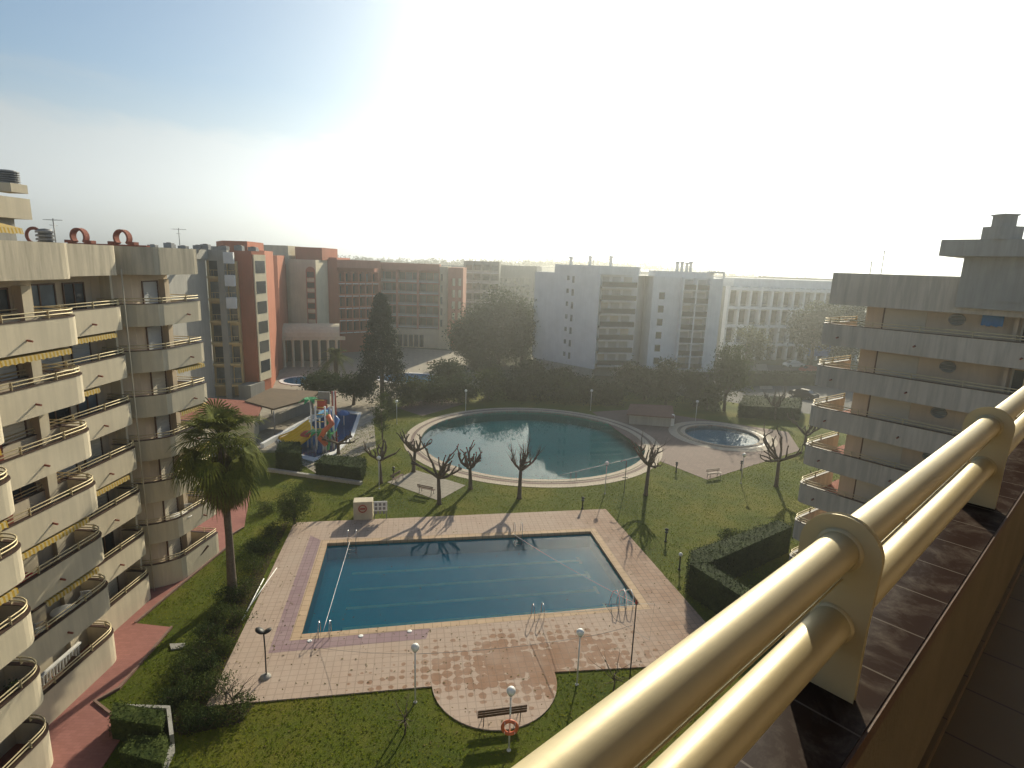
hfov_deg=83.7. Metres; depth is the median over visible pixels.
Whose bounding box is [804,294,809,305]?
window
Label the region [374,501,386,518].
notice board
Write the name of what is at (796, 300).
window
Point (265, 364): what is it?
window
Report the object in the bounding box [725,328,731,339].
window
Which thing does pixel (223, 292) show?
apartment building
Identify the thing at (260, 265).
window
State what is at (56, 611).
garden table
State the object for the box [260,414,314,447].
garden wall
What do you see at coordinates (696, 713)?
bar
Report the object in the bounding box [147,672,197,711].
garden shrub
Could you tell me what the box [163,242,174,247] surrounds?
roof condenser
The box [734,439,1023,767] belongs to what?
terrace
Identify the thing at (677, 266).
roof flue
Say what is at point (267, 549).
garden shrub
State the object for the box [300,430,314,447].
water mushroom
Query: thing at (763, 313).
window
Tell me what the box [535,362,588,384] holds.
tree
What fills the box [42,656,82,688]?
sun lounger
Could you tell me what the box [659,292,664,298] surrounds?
window
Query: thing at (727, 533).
shrub
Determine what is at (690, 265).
roof flue
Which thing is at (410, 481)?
bench terrace
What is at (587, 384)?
bush
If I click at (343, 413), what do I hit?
water mushroom
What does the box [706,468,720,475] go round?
park bench
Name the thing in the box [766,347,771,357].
window
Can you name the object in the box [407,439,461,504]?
bare tree
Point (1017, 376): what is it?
window
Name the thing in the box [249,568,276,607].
pole
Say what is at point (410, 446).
bare tree
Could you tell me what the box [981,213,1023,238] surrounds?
chimney
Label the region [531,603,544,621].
pool ladder
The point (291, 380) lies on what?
hotel kids pool floor
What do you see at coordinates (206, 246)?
roof condenser
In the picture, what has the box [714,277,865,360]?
office building
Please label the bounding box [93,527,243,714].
walkway kerb
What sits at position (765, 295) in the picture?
window
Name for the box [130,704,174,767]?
garden wall
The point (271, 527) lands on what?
garden shrub
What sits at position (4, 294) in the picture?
window
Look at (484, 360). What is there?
tree
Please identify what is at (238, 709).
garden shrub
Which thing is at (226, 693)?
sapling
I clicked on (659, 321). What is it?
window
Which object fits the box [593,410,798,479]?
pool terrace
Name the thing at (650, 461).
bare tree
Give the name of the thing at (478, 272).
apartment building
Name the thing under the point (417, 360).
plaza
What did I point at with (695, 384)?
tree
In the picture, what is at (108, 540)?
window
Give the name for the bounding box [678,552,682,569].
bollard light
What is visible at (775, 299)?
window
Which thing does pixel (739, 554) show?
hedge
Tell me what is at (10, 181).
roof vent
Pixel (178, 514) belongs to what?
garden table
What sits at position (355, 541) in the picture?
pool ladder
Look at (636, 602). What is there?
net pole
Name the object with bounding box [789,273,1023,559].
apartment building
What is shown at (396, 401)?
globe lamp
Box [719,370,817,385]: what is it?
hedge
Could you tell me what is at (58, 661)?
balustrade
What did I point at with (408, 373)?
hotel pool edge
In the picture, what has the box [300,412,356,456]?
paddling pool floor
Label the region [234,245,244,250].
roof condenser
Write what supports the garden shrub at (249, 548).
on the lawn at (665, 565)
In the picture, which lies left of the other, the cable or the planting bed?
the planting bed
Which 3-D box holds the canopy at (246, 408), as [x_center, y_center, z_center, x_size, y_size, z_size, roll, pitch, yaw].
[-32.912,4.369,63.239,11.166,3.150,10.313,2,12,0]
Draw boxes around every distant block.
[441,265,463,266]
[714,275,758,277]
[759,276,831,280]
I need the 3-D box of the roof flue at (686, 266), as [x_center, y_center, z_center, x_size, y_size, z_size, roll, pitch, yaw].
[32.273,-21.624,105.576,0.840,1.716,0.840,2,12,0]
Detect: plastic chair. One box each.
[32,621,44,635]
[78,590,91,604]
[184,503,192,510]
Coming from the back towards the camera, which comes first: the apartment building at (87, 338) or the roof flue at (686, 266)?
the roof flue at (686, 266)
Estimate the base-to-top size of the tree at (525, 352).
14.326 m
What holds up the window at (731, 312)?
in the office building at (767, 301)
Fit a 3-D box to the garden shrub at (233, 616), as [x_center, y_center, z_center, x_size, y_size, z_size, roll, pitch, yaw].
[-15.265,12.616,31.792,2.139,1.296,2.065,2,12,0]
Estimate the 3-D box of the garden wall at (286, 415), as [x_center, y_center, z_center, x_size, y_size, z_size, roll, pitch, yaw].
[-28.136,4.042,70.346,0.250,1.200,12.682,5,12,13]
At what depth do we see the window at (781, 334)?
135.03 m
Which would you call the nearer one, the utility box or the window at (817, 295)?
the utility box
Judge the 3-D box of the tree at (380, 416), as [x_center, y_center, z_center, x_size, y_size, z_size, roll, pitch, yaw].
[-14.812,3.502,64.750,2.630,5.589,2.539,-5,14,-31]
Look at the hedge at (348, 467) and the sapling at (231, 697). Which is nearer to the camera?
the sapling at (231, 697)
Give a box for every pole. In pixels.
[242,578,263,619]
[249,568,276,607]
[605,600,654,678]
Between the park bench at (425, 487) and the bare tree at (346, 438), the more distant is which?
the bare tree at (346, 438)
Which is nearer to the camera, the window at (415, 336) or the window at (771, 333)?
the window at (415, 336)
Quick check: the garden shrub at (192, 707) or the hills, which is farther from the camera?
the hills
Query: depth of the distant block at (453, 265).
237.24 m
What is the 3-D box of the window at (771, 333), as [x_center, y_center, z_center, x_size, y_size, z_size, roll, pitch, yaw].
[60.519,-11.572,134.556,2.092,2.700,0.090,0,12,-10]
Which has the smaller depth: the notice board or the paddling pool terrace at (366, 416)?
the notice board
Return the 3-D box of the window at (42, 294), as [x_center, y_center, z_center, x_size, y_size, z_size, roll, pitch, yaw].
[-22.149,-3.582,26.901,0.068,2.220,1.920,2,12,0]
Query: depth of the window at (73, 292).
28.88 m
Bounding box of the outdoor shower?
[620,460,627,491]
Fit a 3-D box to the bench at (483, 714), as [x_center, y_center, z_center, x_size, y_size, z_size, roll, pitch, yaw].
[-0.467,14.569,25.363,2.189,0.921,0.569,-1,12,-12]
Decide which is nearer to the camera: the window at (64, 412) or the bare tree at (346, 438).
the window at (64, 412)
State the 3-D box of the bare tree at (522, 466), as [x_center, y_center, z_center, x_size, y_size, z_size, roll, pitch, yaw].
[1.020,7.211,49.218,2.897,5.821,3.401,11,15,36]
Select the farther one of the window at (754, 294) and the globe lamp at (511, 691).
the window at (754, 294)
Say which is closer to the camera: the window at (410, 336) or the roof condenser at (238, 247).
the roof condenser at (238, 247)
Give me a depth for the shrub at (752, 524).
42.53 m
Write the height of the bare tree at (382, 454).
4.460 m
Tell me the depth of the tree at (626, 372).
95.62 m
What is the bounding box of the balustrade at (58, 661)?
[40,642,81,684]
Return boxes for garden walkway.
[49,490,249,767]
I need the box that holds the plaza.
[211,339,490,450]
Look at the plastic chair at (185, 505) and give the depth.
37.16 m
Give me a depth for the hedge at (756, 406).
79.99 m
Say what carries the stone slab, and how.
on the lawn at (665, 565)
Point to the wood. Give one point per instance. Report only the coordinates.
(552, 262)
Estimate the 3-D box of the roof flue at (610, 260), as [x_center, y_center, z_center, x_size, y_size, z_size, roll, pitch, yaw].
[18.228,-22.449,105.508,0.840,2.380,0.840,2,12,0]
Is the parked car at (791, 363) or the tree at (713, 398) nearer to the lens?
the tree at (713, 398)
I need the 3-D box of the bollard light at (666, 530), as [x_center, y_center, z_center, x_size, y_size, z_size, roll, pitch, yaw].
[11.549,11.299,42.827,0.322,1.087,0.314,2,12,0]
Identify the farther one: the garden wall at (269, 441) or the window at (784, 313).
the window at (784, 313)
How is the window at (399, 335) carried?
in the hotel building at (423, 299)
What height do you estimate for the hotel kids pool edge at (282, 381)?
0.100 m
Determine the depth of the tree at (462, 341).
110.31 m
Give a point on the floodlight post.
(266, 676)
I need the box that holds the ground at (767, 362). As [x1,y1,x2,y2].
[187,296,859,494]
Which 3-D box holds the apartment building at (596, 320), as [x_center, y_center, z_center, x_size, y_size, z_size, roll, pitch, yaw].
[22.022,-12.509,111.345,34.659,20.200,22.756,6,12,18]
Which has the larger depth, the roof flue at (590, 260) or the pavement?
the roof flue at (590, 260)
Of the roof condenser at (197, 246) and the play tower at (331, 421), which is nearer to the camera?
the play tower at (331, 421)
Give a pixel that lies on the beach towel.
(989, 320)
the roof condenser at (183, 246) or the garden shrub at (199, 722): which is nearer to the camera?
the garden shrub at (199, 722)
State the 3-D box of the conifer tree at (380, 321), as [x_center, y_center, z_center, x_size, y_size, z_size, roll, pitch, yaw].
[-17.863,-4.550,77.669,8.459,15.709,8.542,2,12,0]
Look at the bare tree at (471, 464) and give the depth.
50.86 m
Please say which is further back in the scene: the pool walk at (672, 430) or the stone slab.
the pool walk at (672, 430)
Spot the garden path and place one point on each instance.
(427, 408)
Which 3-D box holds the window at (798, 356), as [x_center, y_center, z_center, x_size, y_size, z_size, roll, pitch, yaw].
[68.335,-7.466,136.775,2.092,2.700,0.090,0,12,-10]
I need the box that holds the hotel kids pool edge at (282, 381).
[279,376,304,385]
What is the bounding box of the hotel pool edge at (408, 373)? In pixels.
[377,373,433,383]
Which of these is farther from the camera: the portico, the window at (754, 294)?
the window at (754, 294)
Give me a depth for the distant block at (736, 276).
296.69 m
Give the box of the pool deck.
[207,509,705,730]
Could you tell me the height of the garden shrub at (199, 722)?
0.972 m
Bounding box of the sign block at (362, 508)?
[353,497,373,519]
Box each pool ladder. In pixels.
[318,620,331,639]
[347,529,356,552]
[513,522,522,545]
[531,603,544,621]
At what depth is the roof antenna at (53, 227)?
28.68 m
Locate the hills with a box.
[205,260,865,311]
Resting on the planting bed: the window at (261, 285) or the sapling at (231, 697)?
the sapling at (231, 697)
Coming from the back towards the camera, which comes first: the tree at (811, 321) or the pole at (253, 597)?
the tree at (811, 321)
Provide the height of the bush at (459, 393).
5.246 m
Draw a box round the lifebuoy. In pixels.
[501,719,518,735]
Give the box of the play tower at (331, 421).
[298,391,339,453]
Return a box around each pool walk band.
[410,409,654,483]
[677,423,767,448]
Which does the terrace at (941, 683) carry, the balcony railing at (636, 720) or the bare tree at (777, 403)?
the balcony railing at (636, 720)
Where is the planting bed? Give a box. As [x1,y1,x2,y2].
[167,522,288,735]
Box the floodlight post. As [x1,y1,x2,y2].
[255,627,271,680]
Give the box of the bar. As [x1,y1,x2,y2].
[634,410,1023,767]
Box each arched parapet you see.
[25,226,38,241]
[64,228,149,246]
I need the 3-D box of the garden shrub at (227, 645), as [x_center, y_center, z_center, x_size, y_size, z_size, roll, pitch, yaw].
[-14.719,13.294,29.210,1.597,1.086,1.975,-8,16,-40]
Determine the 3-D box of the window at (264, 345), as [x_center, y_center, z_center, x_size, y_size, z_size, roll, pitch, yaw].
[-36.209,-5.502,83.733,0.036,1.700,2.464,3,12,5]
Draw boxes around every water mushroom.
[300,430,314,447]
[337,410,349,424]
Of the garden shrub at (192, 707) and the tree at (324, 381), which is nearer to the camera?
the garden shrub at (192, 707)
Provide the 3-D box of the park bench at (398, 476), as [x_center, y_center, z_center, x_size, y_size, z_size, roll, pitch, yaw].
[-10.534,8.561,52.613,0.503,0.828,1.600,7,13,21]
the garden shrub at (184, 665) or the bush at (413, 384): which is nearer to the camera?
the garden shrub at (184, 665)
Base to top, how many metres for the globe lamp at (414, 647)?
3.070 m
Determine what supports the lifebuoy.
hanging from the globe lamp at (511, 691)
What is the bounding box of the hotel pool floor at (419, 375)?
[379,374,437,381]
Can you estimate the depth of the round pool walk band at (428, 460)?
59.13 m
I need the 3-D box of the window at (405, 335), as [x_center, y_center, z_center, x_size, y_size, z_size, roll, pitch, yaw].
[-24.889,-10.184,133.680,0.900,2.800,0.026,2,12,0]
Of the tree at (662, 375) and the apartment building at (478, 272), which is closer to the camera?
the tree at (662, 375)
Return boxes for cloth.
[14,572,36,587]
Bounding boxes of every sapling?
[207,673,255,710]
[210,676,242,705]
[386,693,418,734]
[595,646,637,691]
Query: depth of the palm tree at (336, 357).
88.50 m
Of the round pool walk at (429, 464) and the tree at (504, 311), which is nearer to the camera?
the round pool walk at (429, 464)
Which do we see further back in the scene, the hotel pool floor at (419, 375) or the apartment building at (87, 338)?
the hotel pool floor at (419, 375)
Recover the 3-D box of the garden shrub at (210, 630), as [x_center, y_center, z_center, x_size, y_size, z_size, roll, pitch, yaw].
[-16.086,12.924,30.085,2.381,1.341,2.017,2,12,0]
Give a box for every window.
[0,288,10,316]
[12,481,36,501]
[31,283,57,312]
[48,406,71,424]
[61,282,86,310]
[76,387,98,417]
[102,531,115,559]
[255,261,264,272]
[256,281,265,293]
[258,301,266,313]
[259,320,267,333]
[260,340,268,352]
[261,359,269,372]
[398,334,401,345]
[404,334,406,345]
[409,335,412,346]
[414,335,417,346]
[420,335,422,346]
[654,345,659,350]
[656,332,660,338]
[657,319,662,325]
[658,306,663,311]
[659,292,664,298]
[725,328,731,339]
[727,310,733,321]
[729,292,735,303]
[738,310,744,321]
[740,292,746,303]
[749,311,754,321]
[751,292,757,303]
[760,311,765,322]
[762,293,767,303]
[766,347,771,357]
[768,329,773,340]
[770,311,775,322]
[773,293,778,304]
[776,347,781,357]
[778,329,783,340]
[781,311,786,322]
[783,293,788,304]
[787,347,791,357]
[794,294,799,304]
[797,347,801,357]
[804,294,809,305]
[815,294,819,305]
[825,294,829,303]
[1007,369,1023,393]
[1019,319,1023,341]
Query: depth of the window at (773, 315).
133.75 m
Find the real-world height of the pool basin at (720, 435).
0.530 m
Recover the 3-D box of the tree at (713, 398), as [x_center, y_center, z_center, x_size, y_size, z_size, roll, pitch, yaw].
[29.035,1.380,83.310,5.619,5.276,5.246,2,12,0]
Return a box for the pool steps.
[609,589,633,607]
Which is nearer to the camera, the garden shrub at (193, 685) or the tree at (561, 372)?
the garden shrub at (193, 685)
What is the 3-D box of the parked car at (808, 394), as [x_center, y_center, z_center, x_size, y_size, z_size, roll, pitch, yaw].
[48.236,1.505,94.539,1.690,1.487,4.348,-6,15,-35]
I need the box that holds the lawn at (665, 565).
[99,389,846,767]
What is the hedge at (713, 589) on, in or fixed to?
on the lawn at (665, 565)
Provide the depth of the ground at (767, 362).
117.29 m
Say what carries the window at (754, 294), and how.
in the office building at (767, 301)
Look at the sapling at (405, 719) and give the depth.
24.59 m
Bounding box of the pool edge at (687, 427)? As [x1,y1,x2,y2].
[681,424,763,447]
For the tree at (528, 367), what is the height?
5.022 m
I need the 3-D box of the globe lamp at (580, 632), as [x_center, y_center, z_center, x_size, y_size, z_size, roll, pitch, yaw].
[3.218,13.187,27.616,0.380,3.070,0.380,2,12,0]
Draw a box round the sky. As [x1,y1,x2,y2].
[0,0,1023,278]
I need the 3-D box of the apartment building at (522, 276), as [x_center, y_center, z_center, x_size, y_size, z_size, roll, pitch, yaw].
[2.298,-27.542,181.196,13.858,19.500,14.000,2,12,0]
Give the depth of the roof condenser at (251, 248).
71.11 m
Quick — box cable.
[418,638,575,653]
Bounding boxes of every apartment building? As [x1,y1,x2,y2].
[0,240,218,767]
[160,246,244,398]
[464,261,500,320]
[500,265,541,322]
[532,264,724,377]
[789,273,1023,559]
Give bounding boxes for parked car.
[782,360,804,367]
[788,388,818,399]
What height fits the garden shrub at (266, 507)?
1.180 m
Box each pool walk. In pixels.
[404,408,662,487]
[668,421,777,451]
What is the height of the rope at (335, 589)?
0.026 m
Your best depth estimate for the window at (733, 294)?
131.05 m
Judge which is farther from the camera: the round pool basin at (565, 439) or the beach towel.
the round pool basin at (565, 439)
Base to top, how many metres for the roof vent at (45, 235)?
1.938 m
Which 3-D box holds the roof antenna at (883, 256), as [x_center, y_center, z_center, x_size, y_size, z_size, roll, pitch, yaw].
[25.281,-7.901,39.025,1.008,2.362,0.642,2,12,0]
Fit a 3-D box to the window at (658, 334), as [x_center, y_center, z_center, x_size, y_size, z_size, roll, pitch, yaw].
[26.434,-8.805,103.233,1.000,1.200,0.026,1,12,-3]
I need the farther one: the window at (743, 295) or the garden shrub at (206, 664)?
the window at (743, 295)
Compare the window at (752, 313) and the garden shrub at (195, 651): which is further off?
the window at (752, 313)
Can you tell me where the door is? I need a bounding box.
[995,268,1023,302]
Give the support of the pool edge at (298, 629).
on the pool deck
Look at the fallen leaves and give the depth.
31.64 m
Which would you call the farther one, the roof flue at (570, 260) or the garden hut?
the roof flue at (570, 260)
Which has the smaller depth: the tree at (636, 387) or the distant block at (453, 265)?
the tree at (636, 387)
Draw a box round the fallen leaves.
[123,449,752,754]
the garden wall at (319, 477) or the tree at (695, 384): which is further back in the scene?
the tree at (695, 384)
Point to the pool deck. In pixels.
(490, 678)
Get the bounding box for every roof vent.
[0,169,27,193]
[35,228,54,241]
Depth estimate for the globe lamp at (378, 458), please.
50.30 m
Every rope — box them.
[323,542,349,630]
[515,535,633,602]
[547,606,633,612]
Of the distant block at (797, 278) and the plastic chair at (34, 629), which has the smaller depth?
the plastic chair at (34, 629)
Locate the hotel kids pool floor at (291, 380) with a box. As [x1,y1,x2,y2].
[284,377,306,383]
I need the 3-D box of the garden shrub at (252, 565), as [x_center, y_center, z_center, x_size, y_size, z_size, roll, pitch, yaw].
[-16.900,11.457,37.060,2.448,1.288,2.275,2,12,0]
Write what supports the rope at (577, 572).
attached to the net pole at (636, 602)
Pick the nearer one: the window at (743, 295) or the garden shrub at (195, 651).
the garden shrub at (195, 651)
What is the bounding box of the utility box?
[671,414,674,425]
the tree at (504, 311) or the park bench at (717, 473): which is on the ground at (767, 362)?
the tree at (504, 311)
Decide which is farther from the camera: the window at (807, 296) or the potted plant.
the window at (807, 296)
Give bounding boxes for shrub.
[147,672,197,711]
[160,648,204,688]
[166,633,214,668]
[167,670,220,706]
[173,690,217,733]
[176,702,229,736]
[182,648,229,679]
[184,619,226,648]
[188,663,243,703]
[197,602,231,625]
[202,581,245,607]
[204,686,263,729]
[209,629,239,659]
[217,602,257,629]
[221,572,266,598]
[236,551,268,574]
[239,538,267,554]
[248,533,280,556]
[251,500,276,515]
[258,518,282,537]
[268,480,317,526]
[716,527,738,539]
[730,528,745,535]
[740,517,766,532]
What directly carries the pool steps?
on the pool deck
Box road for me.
[664,365,853,413]
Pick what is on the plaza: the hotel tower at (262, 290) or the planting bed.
the hotel tower at (262, 290)
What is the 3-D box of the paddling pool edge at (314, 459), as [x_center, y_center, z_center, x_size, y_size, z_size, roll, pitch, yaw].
[-22.109,5.542,66.856,7.998,0.120,20.435,2,12,0]
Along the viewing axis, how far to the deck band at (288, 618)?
31.07 m
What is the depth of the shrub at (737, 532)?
41.96 m
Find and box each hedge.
[108,699,168,740]
[117,731,172,767]
[275,439,302,471]
[314,453,367,480]
[684,518,793,591]
[685,559,784,651]
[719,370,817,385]
[736,394,802,420]
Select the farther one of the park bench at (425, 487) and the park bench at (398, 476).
the park bench at (398, 476)
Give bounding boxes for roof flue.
[569,257,572,264]
[588,256,592,264]
[609,256,613,265]
[675,261,679,270]
[680,261,684,270]
[685,262,688,271]
[689,261,693,271]
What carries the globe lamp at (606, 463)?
on the lawn at (665, 565)
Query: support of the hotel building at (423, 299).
on the ground at (767, 362)
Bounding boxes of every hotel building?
[264,245,337,322]
[327,257,382,353]
[380,262,466,349]
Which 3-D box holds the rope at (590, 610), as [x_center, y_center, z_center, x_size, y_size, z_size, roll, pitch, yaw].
[3.689,11.792,29.895,6.112,3.320,0.024,13,16,41]
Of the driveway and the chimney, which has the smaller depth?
the chimney
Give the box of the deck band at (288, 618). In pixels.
[268,535,429,652]
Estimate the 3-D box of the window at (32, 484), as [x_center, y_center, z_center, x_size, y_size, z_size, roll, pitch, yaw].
[-21.149,4.875,24.633,0.068,2.220,1.620,2,12,0]
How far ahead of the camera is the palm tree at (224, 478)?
31.75 m
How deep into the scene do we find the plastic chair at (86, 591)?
27.28 m
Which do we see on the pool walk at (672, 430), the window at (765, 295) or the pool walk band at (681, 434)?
the pool walk band at (681, 434)
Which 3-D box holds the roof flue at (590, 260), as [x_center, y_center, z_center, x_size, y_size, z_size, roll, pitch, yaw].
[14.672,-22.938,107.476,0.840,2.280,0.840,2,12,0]
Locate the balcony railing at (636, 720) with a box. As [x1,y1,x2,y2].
[511,381,1023,767]
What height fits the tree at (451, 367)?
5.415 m
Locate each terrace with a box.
[267,400,375,472]
[388,470,465,499]
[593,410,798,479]
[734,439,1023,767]
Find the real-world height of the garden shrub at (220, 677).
1.454 m
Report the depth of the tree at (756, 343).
110.04 m
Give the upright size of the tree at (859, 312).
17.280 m
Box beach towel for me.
[981,315,1004,326]
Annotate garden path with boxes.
[398,399,461,415]
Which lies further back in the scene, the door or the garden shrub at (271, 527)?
the garden shrub at (271, 527)
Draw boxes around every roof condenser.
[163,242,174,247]
[178,245,188,248]
[193,245,201,248]
[200,244,210,249]
[218,245,228,249]
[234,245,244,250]
[248,246,257,250]
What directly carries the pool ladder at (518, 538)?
attached to the pool deck
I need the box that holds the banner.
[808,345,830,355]
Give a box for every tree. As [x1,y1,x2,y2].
[167,397,270,598]
[291,367,355,402]
[315,347,354,375]
[320,431,357,453]
[332,371,376,404]
[352,292,410,408]
[363,435,400,483]
[370,391,394,434]
[381,394,395,411]
[396,430,431,472]
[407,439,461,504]
[422,357,469,384]
[441,279,536,364]
[441,306,495,365]
[457,440,481,489]
[459,346,504,374]
[497,295,540,366]
[506,355,549,380]
[507,436,544,499]
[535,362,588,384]
[609,355,654,388]
[626,427,670,495]
[627,367,655,401]
[636,354,697,406]
[676,365,718,406]
[702,339,758,411]
[719,318,774,370]
[755,417,802,486]
[762,381,790,419]
[777,299,844,364]
[787,411,820,444]
[816,304,866,369]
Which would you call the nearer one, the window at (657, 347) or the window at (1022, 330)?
the window at (1022, 330)
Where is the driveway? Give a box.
[756,364,772,388]
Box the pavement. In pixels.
[754,392,831,399]
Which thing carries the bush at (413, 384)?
on the lawn at (665, 565)
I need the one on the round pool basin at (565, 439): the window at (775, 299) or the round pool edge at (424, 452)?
the round pool edge at (424, 452)
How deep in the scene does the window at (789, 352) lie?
136.35 m
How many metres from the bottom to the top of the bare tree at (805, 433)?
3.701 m
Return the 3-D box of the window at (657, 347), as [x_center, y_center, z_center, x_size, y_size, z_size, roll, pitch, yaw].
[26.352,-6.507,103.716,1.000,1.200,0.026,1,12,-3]
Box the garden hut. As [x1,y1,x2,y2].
[626,404,674,426]
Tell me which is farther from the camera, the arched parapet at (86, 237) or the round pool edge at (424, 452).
the round pool edge at (424, 452)
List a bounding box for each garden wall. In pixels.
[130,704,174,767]
[259,402,313,431]
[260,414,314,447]
[267,468,362,484]
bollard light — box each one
[664,528,668,541]
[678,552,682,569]
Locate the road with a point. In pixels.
(820, 391)
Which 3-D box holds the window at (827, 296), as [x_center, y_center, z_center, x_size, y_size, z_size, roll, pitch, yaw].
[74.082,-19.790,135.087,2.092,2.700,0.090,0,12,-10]
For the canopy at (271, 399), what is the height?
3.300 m
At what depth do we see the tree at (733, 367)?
81.52 m
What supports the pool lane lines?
on the pool basin at (595, 565)
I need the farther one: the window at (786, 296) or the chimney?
the window at (786, 296)
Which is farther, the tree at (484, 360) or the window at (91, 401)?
the tree at (484, 360)
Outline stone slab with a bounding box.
[170,643,185,649]
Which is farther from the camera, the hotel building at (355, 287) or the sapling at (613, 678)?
the hotel building at (355, 287)
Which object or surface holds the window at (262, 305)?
in the hotel tower at (262, 290)
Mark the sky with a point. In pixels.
(785, 138)
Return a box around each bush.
[389,375,439,407]
[416,371,460,404]
[439,369,484,404]
[469,363,510,402]
[570,372,605,405]
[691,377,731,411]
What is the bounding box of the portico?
[282,323,344,366]
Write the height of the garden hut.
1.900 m
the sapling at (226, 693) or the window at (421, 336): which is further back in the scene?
the window at (421, 336)
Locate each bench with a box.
[390,470,403,480]
[417,484,435,493]
[476,704,526,726]
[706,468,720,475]
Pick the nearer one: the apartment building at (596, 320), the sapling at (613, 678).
the sapling at (613, 678)
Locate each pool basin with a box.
[302,534,635,633]
[421,411,644,478]
[685,426,759,445]
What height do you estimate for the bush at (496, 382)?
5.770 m
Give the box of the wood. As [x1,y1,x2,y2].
[191,248,816,277]
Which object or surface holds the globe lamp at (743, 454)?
on the lawn at (665, 565)
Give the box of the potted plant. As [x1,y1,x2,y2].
[1,678,24,695]
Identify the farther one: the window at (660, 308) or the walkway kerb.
the window at (660, 308)
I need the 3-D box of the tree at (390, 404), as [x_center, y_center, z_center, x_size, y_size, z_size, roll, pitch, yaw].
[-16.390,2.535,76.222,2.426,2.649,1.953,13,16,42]
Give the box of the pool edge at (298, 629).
[290,528,650,640]
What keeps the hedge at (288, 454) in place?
on the lawn at (665, 565)
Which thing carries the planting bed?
on the lawn at (665, 565)
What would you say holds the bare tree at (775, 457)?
on the lawn at (665, 565)
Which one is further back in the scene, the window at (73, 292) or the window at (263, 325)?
the window at (263, 325)
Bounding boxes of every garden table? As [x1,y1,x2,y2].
[50,604,77,620]
[169,511,191,518]
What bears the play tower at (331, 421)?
on the paddling pool terrace at (366, 416)
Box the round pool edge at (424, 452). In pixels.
[416,410,649,481]
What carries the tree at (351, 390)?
on the paddling pool terrace at (366, 416)
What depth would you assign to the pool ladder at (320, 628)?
30.53 m
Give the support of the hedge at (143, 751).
on the lawn at (665, 565)
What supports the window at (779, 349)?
in the office building at (767, 301)
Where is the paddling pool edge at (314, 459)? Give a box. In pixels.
[277,409,360,461]
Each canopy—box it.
[180,398,261,447]
[245,388,317,434]
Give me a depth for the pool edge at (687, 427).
72.26 m
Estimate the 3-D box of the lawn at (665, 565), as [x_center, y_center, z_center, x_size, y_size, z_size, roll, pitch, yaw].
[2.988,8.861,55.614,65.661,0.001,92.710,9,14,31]
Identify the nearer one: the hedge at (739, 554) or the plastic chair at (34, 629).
the plastic chair at (34, 629)
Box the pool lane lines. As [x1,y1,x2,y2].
[342,557,606,629]
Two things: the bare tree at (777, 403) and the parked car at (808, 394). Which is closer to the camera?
the bare tree at (777, 403)
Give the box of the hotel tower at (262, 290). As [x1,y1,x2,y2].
[216,241,287,398]
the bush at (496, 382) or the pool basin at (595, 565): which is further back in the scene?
the bush at (496, 382)
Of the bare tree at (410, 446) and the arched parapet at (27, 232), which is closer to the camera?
the arched parapet at (27, 232)
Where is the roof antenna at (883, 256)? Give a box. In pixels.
[876,250,886,272]
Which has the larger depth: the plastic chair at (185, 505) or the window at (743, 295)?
the window at (743, 295)
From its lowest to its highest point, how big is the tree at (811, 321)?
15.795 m
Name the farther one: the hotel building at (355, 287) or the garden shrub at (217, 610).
the hotel building at (355, 287)
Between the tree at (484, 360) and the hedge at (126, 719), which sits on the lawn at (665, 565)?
the hedge at (126, 719)
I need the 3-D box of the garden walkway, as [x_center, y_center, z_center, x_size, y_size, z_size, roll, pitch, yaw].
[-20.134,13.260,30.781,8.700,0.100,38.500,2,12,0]
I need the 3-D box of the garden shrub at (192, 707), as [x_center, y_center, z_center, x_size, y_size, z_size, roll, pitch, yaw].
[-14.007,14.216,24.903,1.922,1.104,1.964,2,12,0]
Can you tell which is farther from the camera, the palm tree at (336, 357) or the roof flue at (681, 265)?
the roof flue at (681, 265)
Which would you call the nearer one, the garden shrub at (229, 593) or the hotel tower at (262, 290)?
the garden shrub at (229, 593)
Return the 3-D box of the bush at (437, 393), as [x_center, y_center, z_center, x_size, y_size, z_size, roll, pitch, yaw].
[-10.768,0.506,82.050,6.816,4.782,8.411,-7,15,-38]
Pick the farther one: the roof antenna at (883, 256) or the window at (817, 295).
the window at (817, 295)
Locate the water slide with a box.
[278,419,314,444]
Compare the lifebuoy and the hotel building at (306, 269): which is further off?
the hotel building at (306, 269)
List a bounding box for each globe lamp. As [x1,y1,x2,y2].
[377,456,380,488]
[395,400,397,423]
[411,643,418,703]
[507,686,515,751]
[575,628,583,685]
[604,461,608,493]
[740,453,745,483]
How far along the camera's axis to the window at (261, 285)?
81.93 m
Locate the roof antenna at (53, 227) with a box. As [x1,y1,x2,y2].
[43,218,62,242]
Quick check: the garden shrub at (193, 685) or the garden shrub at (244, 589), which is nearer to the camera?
the garden shrub at (193, 685)
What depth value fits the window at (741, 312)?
132.35 m

